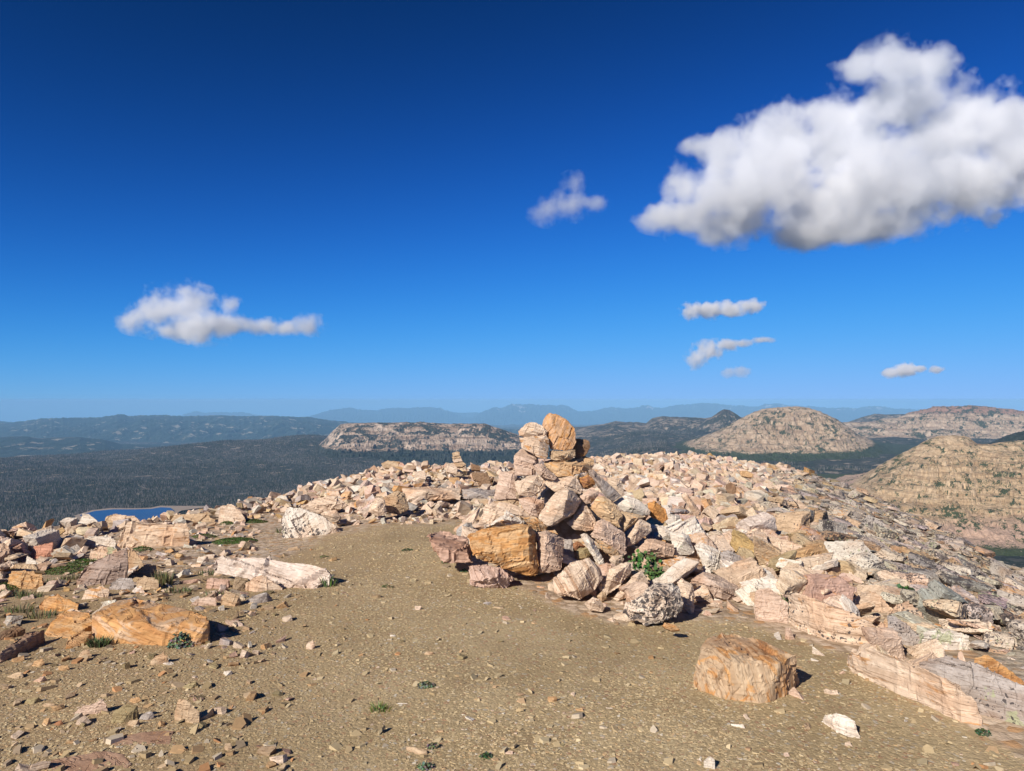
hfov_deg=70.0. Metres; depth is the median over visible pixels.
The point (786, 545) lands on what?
slab
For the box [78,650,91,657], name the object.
stone
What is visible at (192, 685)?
stone
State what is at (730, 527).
rock
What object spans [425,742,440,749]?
alpine plant
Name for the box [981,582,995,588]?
rock
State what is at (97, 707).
stone
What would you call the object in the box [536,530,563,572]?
rock
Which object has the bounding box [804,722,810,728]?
stone
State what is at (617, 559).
rock
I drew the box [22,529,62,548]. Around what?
rock
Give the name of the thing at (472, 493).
slab
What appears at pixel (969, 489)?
mountain
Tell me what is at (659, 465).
rubble
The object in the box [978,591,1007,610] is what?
rock
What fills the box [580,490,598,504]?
rock
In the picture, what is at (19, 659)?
stone
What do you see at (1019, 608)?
rock
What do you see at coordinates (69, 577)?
grass tuft
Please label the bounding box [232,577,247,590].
rock
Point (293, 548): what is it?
stone
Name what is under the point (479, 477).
rock
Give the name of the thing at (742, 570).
rock
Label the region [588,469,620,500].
rock
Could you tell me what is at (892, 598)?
rock
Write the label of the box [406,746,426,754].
stone
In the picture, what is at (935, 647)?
rock
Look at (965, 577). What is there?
rock
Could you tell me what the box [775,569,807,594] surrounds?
rock
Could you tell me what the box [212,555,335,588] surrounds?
slab
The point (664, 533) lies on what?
rock
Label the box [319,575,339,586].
grass tuft
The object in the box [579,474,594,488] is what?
rock
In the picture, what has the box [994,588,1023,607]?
rock
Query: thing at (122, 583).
rock
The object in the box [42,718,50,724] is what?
stone
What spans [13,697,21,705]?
stone
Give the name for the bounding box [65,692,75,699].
stone
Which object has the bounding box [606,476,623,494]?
rock
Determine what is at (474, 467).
rock
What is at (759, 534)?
rock
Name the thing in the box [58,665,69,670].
stone
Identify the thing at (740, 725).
stone
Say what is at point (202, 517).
boulder
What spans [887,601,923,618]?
rock
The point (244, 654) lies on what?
stone
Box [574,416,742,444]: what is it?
hill
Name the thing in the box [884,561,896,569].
rock
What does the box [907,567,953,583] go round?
rock
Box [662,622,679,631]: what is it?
rock
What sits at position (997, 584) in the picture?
rock
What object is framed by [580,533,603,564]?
rock
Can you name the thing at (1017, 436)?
mountain
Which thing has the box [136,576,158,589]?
rock
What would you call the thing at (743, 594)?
rock
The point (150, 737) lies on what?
rock ledge
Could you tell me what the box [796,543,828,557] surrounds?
rock
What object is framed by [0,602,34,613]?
grass tuft
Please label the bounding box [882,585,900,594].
rock
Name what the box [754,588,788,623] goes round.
slab
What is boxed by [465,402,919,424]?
mountain
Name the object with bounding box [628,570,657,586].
rock
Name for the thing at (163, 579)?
grass tuft
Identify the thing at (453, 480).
rock
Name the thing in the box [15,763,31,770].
stone
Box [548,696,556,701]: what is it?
stone
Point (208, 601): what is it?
rock
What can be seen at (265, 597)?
slab
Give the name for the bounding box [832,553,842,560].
rock
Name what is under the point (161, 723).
stone
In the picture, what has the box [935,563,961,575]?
rock
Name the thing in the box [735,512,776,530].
rock
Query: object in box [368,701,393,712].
grass tuft
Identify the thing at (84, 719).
stone
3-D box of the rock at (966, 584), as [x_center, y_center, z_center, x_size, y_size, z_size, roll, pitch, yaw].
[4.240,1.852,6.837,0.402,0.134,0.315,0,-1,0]
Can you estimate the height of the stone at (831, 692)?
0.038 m
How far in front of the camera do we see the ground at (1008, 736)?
4.16 m
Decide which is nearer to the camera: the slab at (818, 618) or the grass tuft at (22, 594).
the slab at (818, 618)
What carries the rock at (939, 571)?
on the ground at (1008, 736)
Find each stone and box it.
[0,684,11,688]
[8,672,23,677]
[11,730,24,738]
[12,655,23,661]
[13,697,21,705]
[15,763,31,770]
[24,697,41,703]
[30,761,50,770]
[32,659,43,666]
[34,676,46,682]
[42,703,54,706]
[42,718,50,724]
[51,704,64,710]
[54,720,62,725]
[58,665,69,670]
[61,655,69,661]
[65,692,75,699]
[73,699,107,714]
[76,715,91,725]
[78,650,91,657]
[111,595,121,600]
[111,704,138,723]
[121,662,129,668]
[128,720,138,725]
[129,697,140,702]
[139,711,154,719]
[147,653,156,658]
[150,651,167,664]
[158,721,164,725]
[174,698,199,722]
[180,579,200,583]
[183,681,198,688]
[197,556,208,562]
[199,721,207,727]
[209,662,219,668]
[214,707,226,714]
[218,605,224,610]
[223,671,232,675]
[224,743,231,749]
[228,662,238,665]
[229,651,237,657]
[240,650,250,658]
[242,625,249,630]
[246,691,256,700]
[252,650,259,654]
[257,746,275,755]
[260,642,271,649]
[261,590,274,593]
[263,605,273,609]
[266,761,276,767]
[269,754,287,763]
[272,691,282,695]
[276,601,288,608]
[276,635,285,642]
[282,615,291,621]
[282,748,291,754]
[287,546,299,550]
[306,640,314,649]
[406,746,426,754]
[458,655,466,658]
[465,716,474,720]
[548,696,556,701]
[704,756,714,768]
[731,724,744,728]
[774,632,781,639]
[785,627,794,639]
[787,687,803,699]
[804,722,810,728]
[812,646,824,655]
[822,713,859,738]
[824,689,838,694]
[844,741,852,746]
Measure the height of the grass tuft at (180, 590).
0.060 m
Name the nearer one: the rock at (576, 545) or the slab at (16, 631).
the slab at (16, 631)
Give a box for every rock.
[0,543,14,561]
[3,538,27,551]
[3,553,26,560]
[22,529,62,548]
[25,556,37,563]
[33,526,54,532]
[45,611,91,638]
[66,631,91,648]
[78,514,97,524]
[82,585,109,599]
[105,515,111,522]
[109,578,133,589]
[111,514,139,521]
[128,547,143,569]
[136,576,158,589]
[191,597,216,605]
[218,590,240,606]
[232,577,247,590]
[245,575,281,591]
[321,510,342,522]
[368,497,385,515]
[381,460,399,468]
[383,491,408,514]
[414,470,425,479]
[445,463,457,474]
[449,477,459,483]
[452,452,459,456]
[453,458,462,462]
[454,462,465,467]
[461,525,477,539]
[469,564,514,587]
[471,464,480,471]
[472,472,490,481]
[472,523,483,529]
[477,481,492,486]
[478,502,529,524]
[484,510,524,527]
[494,471,515,499]
[494,499,519,505]
[514,449,538,475]
[515,475,545,496]
[518,422,547,436]
[519,435,548,458]
[519,497,543,517]
[520,516,546,531]
[532,464,556,480]
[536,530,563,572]
[538,488,580,526]
[542,413,575,450]
[543,475,582,494]
[544,456,593,476]
[549,450,574,460]
[553,558,602,599]
[563,539,574,558]
[567,504,596,531]
[572,439,589,458]
[573,541,584,550]
[576,547,590,559]
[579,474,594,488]
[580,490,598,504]
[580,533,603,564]
[584,597,605,611]
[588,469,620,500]
[590,496,622,527]
[590,519,626,555]
[590,590,596,597]
[596,539,618,556]
[597,563,615,582]
[597,591,606,601]
[599,562,632,594]
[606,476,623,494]
[609,555,623,565]
[613,570,649,600]
[614,494,649,515]
[618,581,647,601]
[621,511,643,531]
[626,519,651,546]
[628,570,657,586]
[631,539,674,559]
[642,558,658,570]
[645,534,660,540]
[646,517,667,525]
[648,501,667,522]
[649,558,698,584]
[654,519,681,536]
[656,556,702,579]
[657,526,672,541]
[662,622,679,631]
[665,516,706,543]
[670,531,693,554]
[676,583,698,588]
[677,578,694,613]
[682,492,704,518]
[689,532,716,559]
[690,571,739,599]
[694,542,720,574]
[697,515,712,531]
[707,602,722,608]
[708,516,738,532]
[708,531,722,534]
[708,535,734,551]
[712,557,766,587]
[719,549,742,561]
[719,559,782,594]
[720,526,737,530]
[724,531,731,541]
[725,482,735,493]
[730,529,753,553]
[734,583,756,605]
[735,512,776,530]
[736,546,754,558]
[739,528,774,533]
[740,471,753,477]
[750,529,777,536]
[751,530,767,542]
[753,535,780,565]
[767,550,796,570]
[768,496,783,503]
[773,511,810,532]
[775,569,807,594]
[776,557,802,567]
[778,536,787,539]
[778,563,811,574]
[786,532,806,537]
[793,498,808,508]
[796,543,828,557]
[796,552,833,569]
[803,573,854,601]
[808,535,826,540]
[811,558,837,569]
[817,519,847,533]
[819,530,857,540]
[821,589,830,594]
[823,595,842,607]
[824,541,871,560]
[824,566,840,575]
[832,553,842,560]
[838,560,855,574]
[839,594,860,616]
[846,551,885,577]
[848,488,857,499]
[848,561,866,582]
[853,591,890,612]
[854,540,880,550]
[856,584,895,608]
[856,602,875,615]
[860,626,906,659]
[861,536,891,550]
[861,615,882,622]
[873,621,887,627]
[874,578,909,586]
[875,548,906,563]
[876,644,887,653]
[877,570,902,579]
[880,591,903,603]
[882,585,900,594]
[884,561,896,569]
[884,619,935,630]
[885,543,900,551]
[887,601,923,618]
[889,569,907,572]
[890,611,941,633]
[891,572,928,585]
[899,546,939,562]
[900,589,919,604]
[904,561,930,569]
[905,652,935,666]
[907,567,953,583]
[907,639,945,657]
[908,551,937,569]
[909,584,927,590]
[913,579,967,623]
[922,599,966,619]
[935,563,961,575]
[935,569,951,574]
[937,560,974,574]
[938,573,996,593]
[938,619,1000,634]
[943,565,970,577]
[946,618,1000,630]
[950,585,993,623]
[959,575,980,582]
[961,571,983,581]
[968,591,977,598]
[972,575,1003,587]
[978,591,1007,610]
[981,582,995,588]
[981,630,1013,650]
[983,604,1003,619]
[993,610,1022,625]
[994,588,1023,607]
[996,583,1017,589]
[999,649,1010,652]
[1000,586,1023,595]
[1005,618,1023,646]
[1006,602,1023,611]
[1006,603,1019,610]
[1014,646,1023,650]
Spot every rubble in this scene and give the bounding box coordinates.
[0,450,1016,664]
[0,472,1023,668]
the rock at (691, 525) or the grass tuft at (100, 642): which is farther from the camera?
the rock at (691, 525)
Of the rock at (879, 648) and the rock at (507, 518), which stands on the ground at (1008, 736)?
the rock at (879, 648)
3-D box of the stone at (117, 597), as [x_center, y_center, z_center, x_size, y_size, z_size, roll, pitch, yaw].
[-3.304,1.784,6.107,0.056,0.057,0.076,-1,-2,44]
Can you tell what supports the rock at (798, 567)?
on the ground at (1008, 736)
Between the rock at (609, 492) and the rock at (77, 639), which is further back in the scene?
the rock at (609, 492)
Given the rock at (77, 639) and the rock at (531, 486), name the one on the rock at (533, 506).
the rock at (531, 486)
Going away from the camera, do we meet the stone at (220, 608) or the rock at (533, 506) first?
the stone at (220, 608)
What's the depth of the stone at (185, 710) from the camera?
3.64 m
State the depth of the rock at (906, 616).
5.07 m
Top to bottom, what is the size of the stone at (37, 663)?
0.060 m
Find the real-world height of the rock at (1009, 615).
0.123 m
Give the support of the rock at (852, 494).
on the ground at (1008, 736)
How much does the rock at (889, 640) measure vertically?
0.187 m
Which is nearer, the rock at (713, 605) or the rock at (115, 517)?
the rock at (713, 605)
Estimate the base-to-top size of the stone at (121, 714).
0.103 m
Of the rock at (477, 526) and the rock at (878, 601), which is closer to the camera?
the rock at (878, 601)
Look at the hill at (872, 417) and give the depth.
10634.38 m
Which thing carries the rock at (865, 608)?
on the ground at (1008, 736)
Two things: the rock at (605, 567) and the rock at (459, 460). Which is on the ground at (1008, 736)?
the rock at (605, 567)
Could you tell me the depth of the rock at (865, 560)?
6.91 m
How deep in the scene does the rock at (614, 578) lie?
5.95 m
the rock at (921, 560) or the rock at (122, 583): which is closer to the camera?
the rock at (122, 583)
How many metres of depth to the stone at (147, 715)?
3.67 m
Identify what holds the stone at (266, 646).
on the ground at (1008, 736)
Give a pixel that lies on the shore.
(176, 509)
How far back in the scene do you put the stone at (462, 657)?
4.53 m
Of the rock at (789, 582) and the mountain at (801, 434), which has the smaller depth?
the rock at (789, 582)
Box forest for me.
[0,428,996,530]
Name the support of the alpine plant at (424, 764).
on the ground at (1008, 736)
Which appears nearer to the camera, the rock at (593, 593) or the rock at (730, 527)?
the rock at (593, 593)
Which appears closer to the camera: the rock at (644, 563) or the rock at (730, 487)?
the rock at (644, 563)
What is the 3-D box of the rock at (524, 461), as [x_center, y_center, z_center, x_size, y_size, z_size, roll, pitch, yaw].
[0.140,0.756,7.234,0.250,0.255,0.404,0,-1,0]
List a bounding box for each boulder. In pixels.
[7,570,44,588]
[83,536,115,547]
[89,546,117,559]
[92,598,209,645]
[117,520,189,547]
[171,513,214,521]
[218,504,245,523]
[281,507,340,537]
[426,530,472,563]
[467,524,538,575]
[622,582,682,625]
[693,632,798,703]
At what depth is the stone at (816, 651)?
4.61 m
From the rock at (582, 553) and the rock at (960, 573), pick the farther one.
the rock at (960, 573)
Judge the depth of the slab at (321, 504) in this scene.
12.35 m
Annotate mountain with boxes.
[182,411,261,415]
[309,407,471,423]
[453,412,478,416]
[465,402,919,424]
[673,406,915,462]
[696,409,740,431]
[817,435,1023,555]
[843,405,1023,439]
[987,431,1023,443]
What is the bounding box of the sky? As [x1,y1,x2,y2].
[0,0,1023,421]
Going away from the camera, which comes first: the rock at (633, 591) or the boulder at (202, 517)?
the rock at (633, 591)
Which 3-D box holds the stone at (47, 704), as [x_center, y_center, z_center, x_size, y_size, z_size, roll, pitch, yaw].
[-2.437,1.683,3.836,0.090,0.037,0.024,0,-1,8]
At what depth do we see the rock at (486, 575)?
6.24 m
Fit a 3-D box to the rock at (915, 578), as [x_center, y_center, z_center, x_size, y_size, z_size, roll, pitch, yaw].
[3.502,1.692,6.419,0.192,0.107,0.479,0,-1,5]
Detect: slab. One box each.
[0,626,25,639]
[0,630,44,662]
[30,542,53,558]
[39,594,78,610]
[77,548,128,585]
[128,565,156,577]
[206,578,230,588]
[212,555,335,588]
[245,592,271,603]
[301,496,349,512]
[402,486,460,501]
[461,488,495,499]
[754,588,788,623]
[767,534,801,553]
[787,592,875,645]
[847,647,982,724]
[887,615,919,645]
[918,628,972,649]
[919,656,1023,725]
[974,655,1023,684]
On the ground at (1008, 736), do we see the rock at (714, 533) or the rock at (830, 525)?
the rock at (830, 525)
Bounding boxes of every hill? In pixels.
[0,414,519,442]
[0,436,180,457]
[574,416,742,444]
[842,414,904,422]
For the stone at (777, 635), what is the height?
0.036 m
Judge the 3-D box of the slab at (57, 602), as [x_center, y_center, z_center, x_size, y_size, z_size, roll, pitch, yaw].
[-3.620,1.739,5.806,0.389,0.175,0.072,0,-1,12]
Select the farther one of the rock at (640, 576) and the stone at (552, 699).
the rock at (640, 576)
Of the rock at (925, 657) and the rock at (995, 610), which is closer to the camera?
the rock at (925, 657)
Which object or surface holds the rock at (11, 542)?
on the ground at (1008, 736)
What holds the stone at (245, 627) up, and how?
on the ground at (1008, 736)
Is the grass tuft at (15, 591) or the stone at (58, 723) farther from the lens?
the grass tuft at (15, 591)
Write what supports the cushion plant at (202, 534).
on the ground at (1008, 736)
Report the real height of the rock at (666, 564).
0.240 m
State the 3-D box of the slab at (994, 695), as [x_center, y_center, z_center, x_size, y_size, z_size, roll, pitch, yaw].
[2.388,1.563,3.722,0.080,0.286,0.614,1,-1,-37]
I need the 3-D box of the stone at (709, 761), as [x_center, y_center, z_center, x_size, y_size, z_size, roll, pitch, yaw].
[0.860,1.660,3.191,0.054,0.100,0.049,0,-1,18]
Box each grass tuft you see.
[0,588,26,596]
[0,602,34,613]
[14,589,44,598]
[23,607,57,618]
[60,574,80,579]
[84,635,113,647]
[150,568,175,585]
[164,586,191,593]
[197,569,213,575]
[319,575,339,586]
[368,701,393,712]
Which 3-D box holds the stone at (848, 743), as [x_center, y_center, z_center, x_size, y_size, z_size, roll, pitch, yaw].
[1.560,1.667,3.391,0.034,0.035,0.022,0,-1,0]
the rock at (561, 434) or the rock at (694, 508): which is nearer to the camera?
the rock at (561, 434)
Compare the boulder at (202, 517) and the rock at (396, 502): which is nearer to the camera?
the rock at (396, 502)
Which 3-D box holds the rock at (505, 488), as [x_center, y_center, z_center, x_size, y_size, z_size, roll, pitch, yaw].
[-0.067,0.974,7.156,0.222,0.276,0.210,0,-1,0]
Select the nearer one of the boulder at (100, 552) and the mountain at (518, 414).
the boulder at (100, 552)
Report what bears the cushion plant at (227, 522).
on the ground at (1008, 736)
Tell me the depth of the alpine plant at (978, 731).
3.49 m
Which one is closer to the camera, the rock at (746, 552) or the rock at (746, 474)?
the rock at (746, 552)
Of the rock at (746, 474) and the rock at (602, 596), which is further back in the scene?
the rock at (746, 474)
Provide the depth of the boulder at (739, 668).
3.96 m
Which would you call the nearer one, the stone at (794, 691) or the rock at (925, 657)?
the stone at (794, 691)
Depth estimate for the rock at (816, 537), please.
8.66 m
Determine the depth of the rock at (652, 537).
8.10 m
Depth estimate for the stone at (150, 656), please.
4.53 m
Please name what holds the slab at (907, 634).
on the ground at (1008, 736)
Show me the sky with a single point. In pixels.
(292, 208)
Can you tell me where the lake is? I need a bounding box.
[80,507,173,521]
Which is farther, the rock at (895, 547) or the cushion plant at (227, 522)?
the cushion plant at (227, 522)
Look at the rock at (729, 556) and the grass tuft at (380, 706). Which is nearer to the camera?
the grass tuft at (380, 706)
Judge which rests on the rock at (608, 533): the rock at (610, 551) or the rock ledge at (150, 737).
the rock at (610, 551)
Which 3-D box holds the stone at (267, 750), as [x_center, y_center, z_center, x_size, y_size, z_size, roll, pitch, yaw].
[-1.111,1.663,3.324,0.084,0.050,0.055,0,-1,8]
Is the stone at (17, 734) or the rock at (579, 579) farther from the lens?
the rock at (579, 579)
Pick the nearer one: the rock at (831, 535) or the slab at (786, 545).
the slab at (786, 545)
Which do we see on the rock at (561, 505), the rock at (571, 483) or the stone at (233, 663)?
the rock at (571, 483)
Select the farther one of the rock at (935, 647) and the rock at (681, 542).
the rock at (681, 542)
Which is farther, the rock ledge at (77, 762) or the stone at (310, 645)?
the stone at (310, 645)
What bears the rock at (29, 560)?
on the ground at (1008, 736)
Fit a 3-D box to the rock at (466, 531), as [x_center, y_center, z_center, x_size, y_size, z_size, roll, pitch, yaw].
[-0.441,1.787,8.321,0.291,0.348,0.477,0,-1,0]
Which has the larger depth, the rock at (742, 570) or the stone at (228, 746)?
the rock at (742, 570)
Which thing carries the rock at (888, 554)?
on the rock
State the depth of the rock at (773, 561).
6.82 m
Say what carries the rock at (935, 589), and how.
on the ground at (1008, 736)
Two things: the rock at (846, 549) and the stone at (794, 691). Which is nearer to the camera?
the stone at (794, 691)
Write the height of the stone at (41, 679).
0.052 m
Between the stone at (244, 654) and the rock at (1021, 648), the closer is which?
the stone at (244, 654)
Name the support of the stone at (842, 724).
on the ground at (1008, 736)
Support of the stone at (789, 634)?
on the ground at (1008, 736)
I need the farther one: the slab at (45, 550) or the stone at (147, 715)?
the slab at (45, 550)
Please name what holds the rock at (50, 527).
on the ground at (1008, 736)
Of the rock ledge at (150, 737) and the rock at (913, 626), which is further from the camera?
the rock at (913, 626)
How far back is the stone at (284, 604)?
5.69 m
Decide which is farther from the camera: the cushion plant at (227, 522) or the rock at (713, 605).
the cushion plant at (227, 522)
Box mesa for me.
[319,422,571,465]
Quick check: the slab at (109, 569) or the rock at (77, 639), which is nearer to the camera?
the rock at (77, 639)
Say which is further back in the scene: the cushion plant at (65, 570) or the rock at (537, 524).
the cushion plant at (65, 570)
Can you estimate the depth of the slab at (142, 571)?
7.28 m
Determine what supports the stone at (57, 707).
on the ground at (1008, 736)
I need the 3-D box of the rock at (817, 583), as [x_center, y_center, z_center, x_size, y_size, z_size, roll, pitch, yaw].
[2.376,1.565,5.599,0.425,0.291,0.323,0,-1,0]
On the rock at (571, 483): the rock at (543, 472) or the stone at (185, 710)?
the rock at (543, 472)
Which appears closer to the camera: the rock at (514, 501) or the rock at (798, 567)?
the rock at (798, 567)
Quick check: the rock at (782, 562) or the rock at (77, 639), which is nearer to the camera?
the rock at (77, 639)
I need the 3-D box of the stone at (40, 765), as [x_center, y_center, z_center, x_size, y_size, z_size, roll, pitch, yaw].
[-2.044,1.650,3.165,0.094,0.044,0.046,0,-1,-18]
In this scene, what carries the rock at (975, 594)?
on the ground at (1008, 736)
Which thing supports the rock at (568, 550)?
on the ground at (1008, 736)
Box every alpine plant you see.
[167,631,193,648]
[415,761,434,770]
[416,680,435,688]
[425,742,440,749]
[479,751,492,759]
[897,583,914,590]
[974,727,991,736]
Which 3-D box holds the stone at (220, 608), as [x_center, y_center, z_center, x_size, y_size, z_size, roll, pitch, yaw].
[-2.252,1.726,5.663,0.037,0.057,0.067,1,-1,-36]
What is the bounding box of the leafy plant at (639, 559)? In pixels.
[622,549,664,579]
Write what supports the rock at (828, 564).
on the rubble at (714, 501)
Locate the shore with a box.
[74,506,203,519]
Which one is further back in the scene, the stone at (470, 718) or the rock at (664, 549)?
the rock at (664, 549)
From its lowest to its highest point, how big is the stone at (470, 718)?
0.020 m
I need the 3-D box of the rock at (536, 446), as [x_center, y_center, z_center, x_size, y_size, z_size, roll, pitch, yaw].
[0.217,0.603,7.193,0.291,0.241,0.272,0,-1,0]
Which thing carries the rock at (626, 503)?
on the ground at (1008, 736)
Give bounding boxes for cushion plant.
[0,582,17,589]
[43,565,85,574]
[66,558,95,565]
[133,546,152,551]
[193,533,217,537]
[211,537,257,544]
[220,521,233,524]
[245,519,267,522]
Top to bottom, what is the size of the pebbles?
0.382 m
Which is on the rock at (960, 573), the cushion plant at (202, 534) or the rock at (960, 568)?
the rock at (960, 568)
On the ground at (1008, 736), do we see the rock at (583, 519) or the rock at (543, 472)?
the rock at (583, 519)
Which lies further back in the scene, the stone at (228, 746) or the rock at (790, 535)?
the rock at (790, 535)
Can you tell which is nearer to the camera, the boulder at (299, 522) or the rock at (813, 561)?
the rock at (813, 561)
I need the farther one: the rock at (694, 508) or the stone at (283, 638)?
the rock at (694, 508)
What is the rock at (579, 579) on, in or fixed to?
on the ground at (1008, 736)
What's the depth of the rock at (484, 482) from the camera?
15.97 m
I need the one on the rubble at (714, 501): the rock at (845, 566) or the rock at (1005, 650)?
the rock at (845, 566)
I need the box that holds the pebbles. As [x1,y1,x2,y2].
[0,536,1010,770]
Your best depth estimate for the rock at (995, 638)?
4.81 m
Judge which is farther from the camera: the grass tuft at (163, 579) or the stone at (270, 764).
the grass tuft at (163, 579)
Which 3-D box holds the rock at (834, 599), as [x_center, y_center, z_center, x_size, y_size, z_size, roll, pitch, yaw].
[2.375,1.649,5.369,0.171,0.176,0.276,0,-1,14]
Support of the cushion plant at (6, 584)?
on the ground at (1008, 736)
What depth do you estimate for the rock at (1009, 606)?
6.51 m
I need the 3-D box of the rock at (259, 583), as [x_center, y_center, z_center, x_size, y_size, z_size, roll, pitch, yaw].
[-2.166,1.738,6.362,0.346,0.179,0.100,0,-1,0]
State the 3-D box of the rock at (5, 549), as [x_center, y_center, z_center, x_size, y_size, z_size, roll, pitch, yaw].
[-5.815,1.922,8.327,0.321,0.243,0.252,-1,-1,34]
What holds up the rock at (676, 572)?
on the rubble at (714, 501)
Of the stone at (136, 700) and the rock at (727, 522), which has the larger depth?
the rock at (727, 522)
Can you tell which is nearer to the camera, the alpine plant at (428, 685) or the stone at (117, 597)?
the alpine plant at (428, 685)
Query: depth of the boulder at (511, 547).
6.31 m
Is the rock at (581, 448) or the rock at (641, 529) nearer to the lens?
the rock at (641, 529)
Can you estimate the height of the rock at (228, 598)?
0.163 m
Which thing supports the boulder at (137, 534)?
on the ground at (1008, 736)
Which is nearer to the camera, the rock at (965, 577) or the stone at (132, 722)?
the stone at (132, 722)
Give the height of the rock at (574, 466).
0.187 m
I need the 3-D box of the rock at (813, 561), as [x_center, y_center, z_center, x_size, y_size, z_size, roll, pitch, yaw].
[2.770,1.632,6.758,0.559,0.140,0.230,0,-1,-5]
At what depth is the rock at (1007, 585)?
8.46 m
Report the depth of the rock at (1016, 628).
4.74 m
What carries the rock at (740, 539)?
on the ground at (1008, 736)
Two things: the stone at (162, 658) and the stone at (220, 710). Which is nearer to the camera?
the stone at (220, 710)
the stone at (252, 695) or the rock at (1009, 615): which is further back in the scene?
the rock at (1009, 615)
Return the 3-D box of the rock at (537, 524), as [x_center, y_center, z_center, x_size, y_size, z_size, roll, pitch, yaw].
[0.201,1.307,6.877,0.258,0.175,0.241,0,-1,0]
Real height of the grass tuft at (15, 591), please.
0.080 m
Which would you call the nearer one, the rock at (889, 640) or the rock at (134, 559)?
the rock at (889, 640)
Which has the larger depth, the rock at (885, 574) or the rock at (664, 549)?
the rock at (664, 549)
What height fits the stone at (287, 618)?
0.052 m
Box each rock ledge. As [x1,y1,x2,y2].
[48,751,131,770]
[112,731,173,745]
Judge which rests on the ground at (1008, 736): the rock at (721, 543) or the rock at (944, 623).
the rock at (944, 623)
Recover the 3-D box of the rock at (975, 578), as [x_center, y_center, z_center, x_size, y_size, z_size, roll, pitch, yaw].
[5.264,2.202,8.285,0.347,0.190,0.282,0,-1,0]
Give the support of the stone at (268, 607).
on the ground at (1008, 736)
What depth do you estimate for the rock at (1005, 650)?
4.68 m
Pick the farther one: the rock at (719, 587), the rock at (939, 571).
the rock at (939, 571)
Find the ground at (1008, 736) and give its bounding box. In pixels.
[0,472,1023,770]
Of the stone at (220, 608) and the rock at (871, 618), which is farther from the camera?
the stone at (220, 608)
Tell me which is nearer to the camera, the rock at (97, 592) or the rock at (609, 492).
the rock at (97, 592)
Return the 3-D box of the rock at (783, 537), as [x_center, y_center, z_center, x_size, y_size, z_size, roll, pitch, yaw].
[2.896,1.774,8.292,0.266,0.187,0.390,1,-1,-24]
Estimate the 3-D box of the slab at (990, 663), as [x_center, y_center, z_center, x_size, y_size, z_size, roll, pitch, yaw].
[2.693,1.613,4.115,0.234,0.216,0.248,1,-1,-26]
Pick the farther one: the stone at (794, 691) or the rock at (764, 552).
the rock at (764, 552)
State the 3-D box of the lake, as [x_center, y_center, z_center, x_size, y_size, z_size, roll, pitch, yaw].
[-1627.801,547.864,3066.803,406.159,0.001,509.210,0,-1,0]
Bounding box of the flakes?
[0,549,988,770]
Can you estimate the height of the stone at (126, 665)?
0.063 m
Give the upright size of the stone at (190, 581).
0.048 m
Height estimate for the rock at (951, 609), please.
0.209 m
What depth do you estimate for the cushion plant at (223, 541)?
9.83 m
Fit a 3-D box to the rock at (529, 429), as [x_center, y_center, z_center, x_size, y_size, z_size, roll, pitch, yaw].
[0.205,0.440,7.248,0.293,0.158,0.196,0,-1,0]
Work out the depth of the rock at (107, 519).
12.06 m
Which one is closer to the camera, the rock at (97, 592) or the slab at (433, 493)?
the rock at (97, 592)
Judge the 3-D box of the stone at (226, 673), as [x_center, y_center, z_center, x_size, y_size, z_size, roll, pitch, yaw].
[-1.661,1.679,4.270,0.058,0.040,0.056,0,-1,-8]
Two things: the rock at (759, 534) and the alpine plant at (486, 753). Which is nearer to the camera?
the alpine plant at (486, 753)
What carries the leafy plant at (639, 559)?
on the ground at (1008, 736)
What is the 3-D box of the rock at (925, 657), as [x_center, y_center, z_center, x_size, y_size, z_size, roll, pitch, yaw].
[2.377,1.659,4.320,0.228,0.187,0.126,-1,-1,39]
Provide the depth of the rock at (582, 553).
6.69 m
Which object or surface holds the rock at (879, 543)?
on the rubble at (714, 501)
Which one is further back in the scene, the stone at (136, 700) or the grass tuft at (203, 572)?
the grass tuft at (203, 572)
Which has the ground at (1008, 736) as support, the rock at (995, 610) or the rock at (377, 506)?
the rock at (377, 506)
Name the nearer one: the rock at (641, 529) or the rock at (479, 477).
the rock at (641, 529)
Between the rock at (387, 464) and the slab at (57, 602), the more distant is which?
the rock at (387, 464)
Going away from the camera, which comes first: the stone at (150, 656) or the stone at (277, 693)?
the stone at (277, 693)
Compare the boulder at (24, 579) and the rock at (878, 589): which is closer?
the rock at (878, 589)
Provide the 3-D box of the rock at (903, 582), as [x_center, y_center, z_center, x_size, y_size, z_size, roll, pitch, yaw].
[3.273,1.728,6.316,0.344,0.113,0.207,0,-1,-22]
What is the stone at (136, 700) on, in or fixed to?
on the ground at (1008, 736)
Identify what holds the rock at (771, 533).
on the ground at (1008, 736)
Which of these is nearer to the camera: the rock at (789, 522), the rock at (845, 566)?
the rock at (845, 566)
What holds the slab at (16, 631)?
on the ground at (1008, 736)
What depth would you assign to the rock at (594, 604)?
5.52 m
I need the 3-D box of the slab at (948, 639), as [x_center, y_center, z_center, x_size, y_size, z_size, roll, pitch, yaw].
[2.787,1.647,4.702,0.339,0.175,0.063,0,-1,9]

